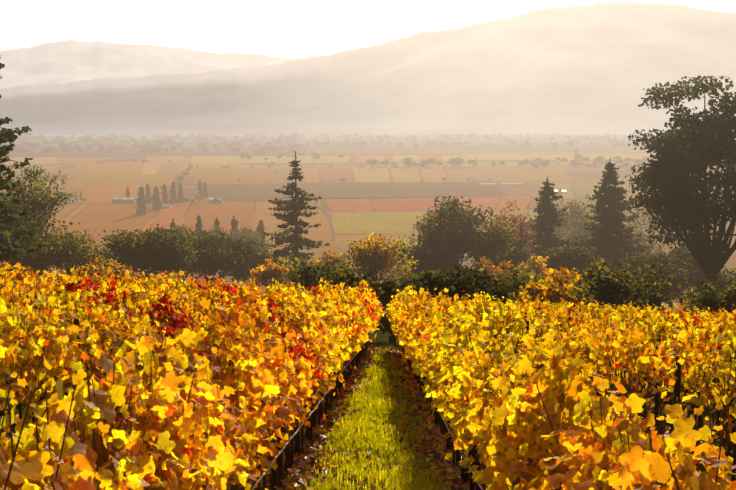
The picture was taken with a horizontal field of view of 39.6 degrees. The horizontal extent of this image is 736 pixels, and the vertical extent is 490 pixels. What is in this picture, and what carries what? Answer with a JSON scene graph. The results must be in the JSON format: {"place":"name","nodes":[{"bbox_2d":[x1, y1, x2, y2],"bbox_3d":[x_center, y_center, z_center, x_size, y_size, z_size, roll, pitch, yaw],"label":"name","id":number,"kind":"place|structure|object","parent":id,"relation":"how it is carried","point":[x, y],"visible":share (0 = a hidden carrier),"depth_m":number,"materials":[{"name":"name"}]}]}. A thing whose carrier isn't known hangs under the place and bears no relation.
{"place":"outdoors","nodes":[
{"label":"outdoors","id":0,"kind":"place"},
{"bbox_2d":[0,40,328,87],"bbox_3d":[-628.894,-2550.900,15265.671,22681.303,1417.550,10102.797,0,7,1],"label":"mountain","id":1,"kind":"structure","parent":0,"point":[64,62],"depth_m":16835.97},
{"bbox_2d":[62,161,533,240],"bbox_3d":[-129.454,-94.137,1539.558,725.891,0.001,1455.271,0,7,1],"label":"valley roads","id":2,"kind":"structure","parent":0,"point":[314,203],"depth_m":1308.28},
{"bbox_2d":[0,2,735,134],"bbox_3d":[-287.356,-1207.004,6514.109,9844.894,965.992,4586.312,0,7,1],"label":"mountain","id":3,"kind":"structure","parent":0,"point":[597,68],"depth_m":6608.01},
{"bbox_2d":[0,136,735,241],"bbox_3d":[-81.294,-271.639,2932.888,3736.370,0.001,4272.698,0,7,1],"label":"valley fields","id":4,"kind":"structure","parent":0,"point":[98,218],"depth_m":1665.91,"materials":[{"name":"brown soil"}]},
{"bbox_2d":[195,182,735,238],"bbox_3d":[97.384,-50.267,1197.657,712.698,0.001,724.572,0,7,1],"label":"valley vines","id":5,"kind":"object","parent":4,"relation":"on","point":[385,222],"visible":0.5,"depth_m":1295.30,"materials":[{"name":"plant"}]},
{"bbox_2d":[0,134,735,489],"bbox_3d":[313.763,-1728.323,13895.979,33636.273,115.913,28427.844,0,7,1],"label":"terrain","id":6,"kind":"structure","parent":0,"point":[582,174],"depth_m":1620.14,"materials":[{"name":"brown soil"}]},
{"bbox_2d":[0,261,9,271],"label":"bush","id":7,"kind":"object","parent":6,"relation":"on","point":[6,264],"visible":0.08,"depth_m":71.90,"materials":[{"name":"plant"}]},
{"bbox_2d":[0,58,42,260],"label":"tall tree","id":8,"kind":"object","parent":6,"relation":"on","point":[8,214],"depth_m":60.75,"materials":[{"name":"green plant"}]},
{"bbox_2d":[1,165,74,273],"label":"eucalyptus tree","id":9,"kind":"object","parent":6,"relation":"on","point":[42,202],"depth_m":99.53,"materials":[{"name":"green plant"}]},
{"bbox_2d":[0,196,79,260],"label":"bush","id":10,"kind":"object","parent":6,"relation":"on","point":[23,221],"visible":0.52,"depth_m":90.36,"materials":[{"name":"green plant"}]},
{"bbox_2d":[0,263,79,277],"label":"vine row","id":11,"kind":"object","parent":6,"relation":"on","point":[22,271],"visible":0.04,"depth_m":24.53,"materials":[{"name":"yellow plant"}]},
{"bbox_2d":[0,230,107,275],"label":"bush","id":12,"kind":"object","parent":6,"relation":"on","point":[37,262],"depth_m":98.21,"materials":[{"name":"green plant"}]},
{"bbox_2d":[0,265,120,282],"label":"vine row","id":13,"kind":"object","parent":6,"relation":"on","point":[88,276],"visible":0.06,"depth_m":24.13,"materials":[{"name":"yellow plant"}]},
{"bbox_2d":[0,265,158,283],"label":"vine row","id":14,"kind":"object","parent":6,"relation":"on","point":[98,273],"depth_m":23.89,"materials":[{"name":"yellow plant"}]},
{"bbox_2d":[0,266,184,302],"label":"vine row","id":15,"kind":"object","parent":6,"relation":"on","point":[117,276],"visible":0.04,"depth_m":23.00,"materials":[{"name":"yellow plant"}]},
{"bbox_2d":[66,248,136,276],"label":"bush","id":16,"kind":"object","parent":6,"relation":"on","point":[103,252],"visible":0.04,"depth_m":105.17,"materials":[{"name":"yellow plant"}]},
{"bbox_2d":[88,256,132,278],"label":"bush","id":17,"kind":"object","parent":6,"relation":"on","point":[110,263],"depth_m":81.06,"materials":[{"name":"yellow plant"}]},
{"bbox_2d":[0,262,225,365],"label":"vine row","id":18,"kind":"object","parent":6,"relation":"on","point":[46,273],"depth_m":18.96,"materials":[{"name":"yellow plant"}]},
{"bbox_2d":[1,274,222,288],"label":"grapevine row","id":19,"kind":"object","parent":18,"relation":"attached to","point":[93,281],"visible":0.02,"depth_m":20.24,"materials":[{"name":"yellow plant"}]},
{"bbox_2d":[0,268,264,381],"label":"vine row","id":20,"kind":"object","parent":6,"relation":"on","point":[73,281],"depth_m":16.29,"materials":[{"name":"yellow plant"}]},
{"bbox_2d":[6,278,251,315],"bbox_3d":[-5.537,0.826,12.560,0.778,5.173,27.081,1,7,11],"label":"grapevine row","id":21,"kind":"object","parent":20,"relation":"attached to","point":[108,303],"visible":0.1,"depth_m":16.23,"materials":[{"name":"yellow plant"}]},
{"bbox_2d":[78,224,203,277],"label":"bush","id":22,"kind":"object","parent":6,"relation":"on","point":[154,250],"depth_m":98.25,"materials":[{"name":"green plant"}]},
{"bbox_2d":[2,272,302,420],"bbox_3d":[-3.927,1.301,12.589,1.014,5.929,27.097,1,7,9],"label":"vine row","id":23,"kind":"object","parent":6,"relation":"on","point":[134,291],"depth_m":14.69,"materials":[{"name":"yellow plant"}]},
{"bbox_2d":[0,282,295,352],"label":"grapevine row","id":24,"kind":"object","parent":23,"relation":"attached to","point":[113,297],"visible":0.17,"depth_m":14.36,"materials":[{"name":"yellow plant"}]},
{"bbox_2d":[0,278,337,437],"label":"vine row","id":25,"kind":"object","parent":6,"relation":"on","point":[108,323],"depth_m":9.12,"materials":[{"name":"yellow plant"}]},
{"bbox_2d":[0,279,385,489],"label":"vine row","id":26,"kind":"object","parent":6,"relation":"on","point":[173,428],"depth_m":5.06,"materials":[{"name":"yellow plant"}]},
{"bbox_2d":[251,332,372,489],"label":"drip irrigation hose","id":27,"kind":"object","parent":26,"relation":"attached to","point":[280,452],"visible":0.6,"depth_m":9.23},
{"bbox_2d":[162,227,263,283],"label":"bush","id":28,"kind":"object","parent":6,"relation":"on","point":[218,252],"depth_m":106.64,"materials":[{"name":"green plant"}]},
{"bbox_2d":[231,251,280,286],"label":"bush","id":29,"kind":"object","parent":6,"relation":"on","point":[260,259],"depth_m":112.21,"materials":[{"name":"green plant"}]},
{"bbox_2d":[249,255,289,289],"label":"bush","id":30,"kind":"object","parent":6,"relation":"on","point":[260,273],"depth_m":86.57,"materials":[{"name":"plant"}]},
{"bbox_2d":[238,151,329,287],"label":"fir tree","id":31,"kind":"object","parent":6,"relation":"on","point":[288,217],"depth_m":112.12,"materials":[{"name":"green plant"}]},
{"bbox_2d":[52,181,564,207],"bbox_3d":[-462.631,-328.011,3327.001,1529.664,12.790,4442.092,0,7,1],"label":"farm building walls","id":32,"kind":"structure","parent":6,"relation":"on","point":[134,201],"depth_m":1185.95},
{"bbox_2d":[50,181,565,205],"bbox_3d":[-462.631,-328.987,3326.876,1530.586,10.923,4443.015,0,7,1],"label":"farm buildings","id":33,"kind":"structure","parent":32,"relation":"on","point":[131,198],"depth_m":1188.60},
{"bbox_2d":[313,250,358,275],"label":"bush","id":34,"kind":"object","parent":6,"relation":"on","point":[331,256],"depth_m":84.23,"materials":[{"name":"plant"}]},
{"bbox_2d":[0,132,719,214],"bbox_3d":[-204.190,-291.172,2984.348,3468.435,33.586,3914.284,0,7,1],"label":"valley trees","id":35,"kind":"object","parent":6,"relation":"on","point":[144,146],"materials":[{"name":"green plant"}]},
{"bbox_2d":[337,232,418,280],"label":"bush","id":36,"kind":"object","parent":6,"relation":"on","point":[364,259],"depth_m":77.90,"materials":[{"name":"plant"}]},
{"bbox_2d":[54,256,735,341],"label":"shrubs","id":37,"kind":"object","parent":6,"relation":"on","point":[575,287],"depth_m":39.78,"materials":[{"name":"green plant"}]},
{"bbox_2d":[59,194,735,283],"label":"trees","id":38,"kind":"object","parent":6,"relation":"on","point":[567,231],"depth_m":332.43,"materials":[{"name":"green plant"}]},
{"bbox_2d":[392,244,469,281],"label":"bush","id":39,"kind":"object","parent":6,"relation":"on","point":[441,259],"depth_m":91.56,"materials":[{"name":"green plant"}]},
{"bbox_2d":[178,343,735,489],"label":"fallen leaves","id":40,"kind":"object","parent":6,"relation":"on","point":[449,467],"visible":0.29,"depth_m":12.14,"materials":[{"name":"plant"}]},
{"bbox_2d":[409,195,516,278],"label":"oak tree","id":41,"kind":"object","parent":6,"relation":"on","point":[453,232],"depth_m":96.73,"materials":[{"name":"green plant"}]},
{"bbox_2d":[473,256,511,284],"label":"bush","id":42,"kind":"object","parent":6,"relation":"on","point":[492,269],"depth_m":84.19,"materials":[{"name":"plant"}]},
{"bbox_2d":[472,246,529,282],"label":"bush","id":43,"kind":"object","parent":6,"relation":"on","point":[519,256],"visible":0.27,"depth_m":103.24,"materials":[{"name":"plant"}]},
{"bbox_2d":[496,199,536,254],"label":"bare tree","id":44,"kind":"object","parent":6,"relation":"on","point":[518,237],"depth_m":109.96,"materials":[{"name":"brown plant"}]},
{"bbox_2d":[513,254,549,281],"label":"bush","id":45,"kind":"object","parent":6,"relation":"on","point":[536,263],"depth_m":92.30,"materials":[{"name":"plant"}]},
{"bbox_2d":[523,175,573,262],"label":"fir tree","id":46,"kind":"object","parent":6,"relation":"on","point":[546,208],"depth_m":117.21,"materials":[{"name":"green plant"}]},
{"bbox_2d":[385,285,735,489],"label":"vine row","id":47,"kind":"object","parent":6,"relation":"on","point":[496,412],"depth_m":5.18,"materials":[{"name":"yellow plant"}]},
{"bbox_2d":[404,345,483,489],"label":"drip irrigation hose","id":48,"kind":"object","parent":47,"relation":"attached to","point":[480,486],"visible":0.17,"depth_m":10.19,"materials":[{"name":"black plastic"}]},
{"bbox_2d":[538,243,611,279],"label":"bush","id":49,"kind":"object","parent":6,"relation":"on","point":[568,257],"depth_m":95.47,"materials":[{"name":"green plant"}]},
{"bbox_2d":[431,288,735,481],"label":"vine row","id":50,"kind":"object","parent":6,"relation":"on","point":[578,339],"depth_m":10.52,"materials":[{"name":"yellow plant"}]},
{"bbox_2d":[435,292,735,454],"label":"grapevine row","id":51,"kind":"object","parent":6,"relation":"on","point":[726,409],"visible":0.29,"depth_m":9.43,"materials":[{"name":"plant"}]},
{"bbox_2d":[468,296,735,399],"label":"grapevine row","id":52,"kind":"object","parent":6,"relation":"on","point":[652,333],"visible":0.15,"depth_m":13.79,"materials":[{"name":"plant"}]},
{"bbox_2d":[469,288,735,465],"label":"vine row","id":53,"kind":"object","parent":6,"relation":"on","point":[646,335],"depth_m":14.20,"materials":[{"name":"yellow plant"}]},
{"bbox_2d":[573,158,653,273],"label":"fir tree","id":54,"kind":"object","parent":6,"relation":"on","point":[607,244],"depth_m":111.05,"materials":[{"name":"green plant"}]},
{"bbox_2d":[507,294,735,425],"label":"vine row","id":55,"kind":"object","parent":6,"relation":"on","point":[714,331],"depth_m":16.98,"materials":[{"name":"yellow plant"}]},
{"bbox_2d":[514,297,735,371],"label":"grapevine row","id":56,"kind":"object","parent":6,"relation":"on","point":[644,323],"visible":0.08,"depth_m":18.25,"materials":[{"name":"plant"}]},
{"bbox_2d":[546,299,735,405],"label":"vine row","id":57,"kind":"object","parent":6,"relation":"on","point":[698,321],"depth_m":20.46,"materials":[{"name":"yellow plant"}]},
{"bbox_2d":[547,300,735,360],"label":"grapevine row","id":58,"kind":"object","parent":6,"relation":"on","point":[665,319],"visible":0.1,"depth_m":19.65,"materials":[{"name":"plant"}]},
{"bbox_2d":[575,298,735,395],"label":"vine row","id":59,"kind":"object","parent":6,"relation":"on","point":[664,314],"depth_m":22.04,"materials":[{"name":"yellow plant"}]},
{"bbox_2d":[613,248,700,302],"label":"bush","id":60,"kind":"object","parent":6,"relation":"on","point":[664,260],"depth_m":89.69,"materials":[{"name":"green plant"}]},
{"bbox_2d":[611,301,735,381],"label":"vine row","id":61,"kind":"object","parent":6,"relation":"on","point":[704,317],"depth_m":23.41,"materials":[{"name":"yellow plant"}]},
{"bbox_2d":[623,75,735,286],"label":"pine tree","id":62,"kind":"object","parent":6,"relation":"on","point":[673,164],"depth_m":72.71,"materials":[{"name":"green plant"}]},
{"bbox_2d":[665,306,734,327],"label":"vine row","id":63,"kind":"object","parent":6,"relation":"on","point":[695,311],"visible":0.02,"depth_m":24.24,"materials":[{"name":"yellow plant"}]},
{"bbox_2d":[668,242,735,298],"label":"bush","id":64,"kind":"object","parent":6,"relation":"on","point":[684,253],"depth_m":98.79,"materials":[{"name":"green plant"}]},
{"bbox_2d":[689,305,735,320],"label":"vine row","id":65,"kind":"object","parent":6,"relation":"on","point":[708,308],"visible":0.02,"depth_m":25.09,"materials":[{"name":"yellow plant"}]},
{"bbox_2d":[0,0,735,57],"label":"sky","id":66,"kind":"structure","parent":0,"point":[271,28],"materials":[{"name":"white"}]},
{"bbox_2d":[296,341,451,489],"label":"grass","id":67,"kind":"structure","parent":0,"point":[378,441],"depth_m":11.84,"materials":[{"name":"green plant"}]}
]}

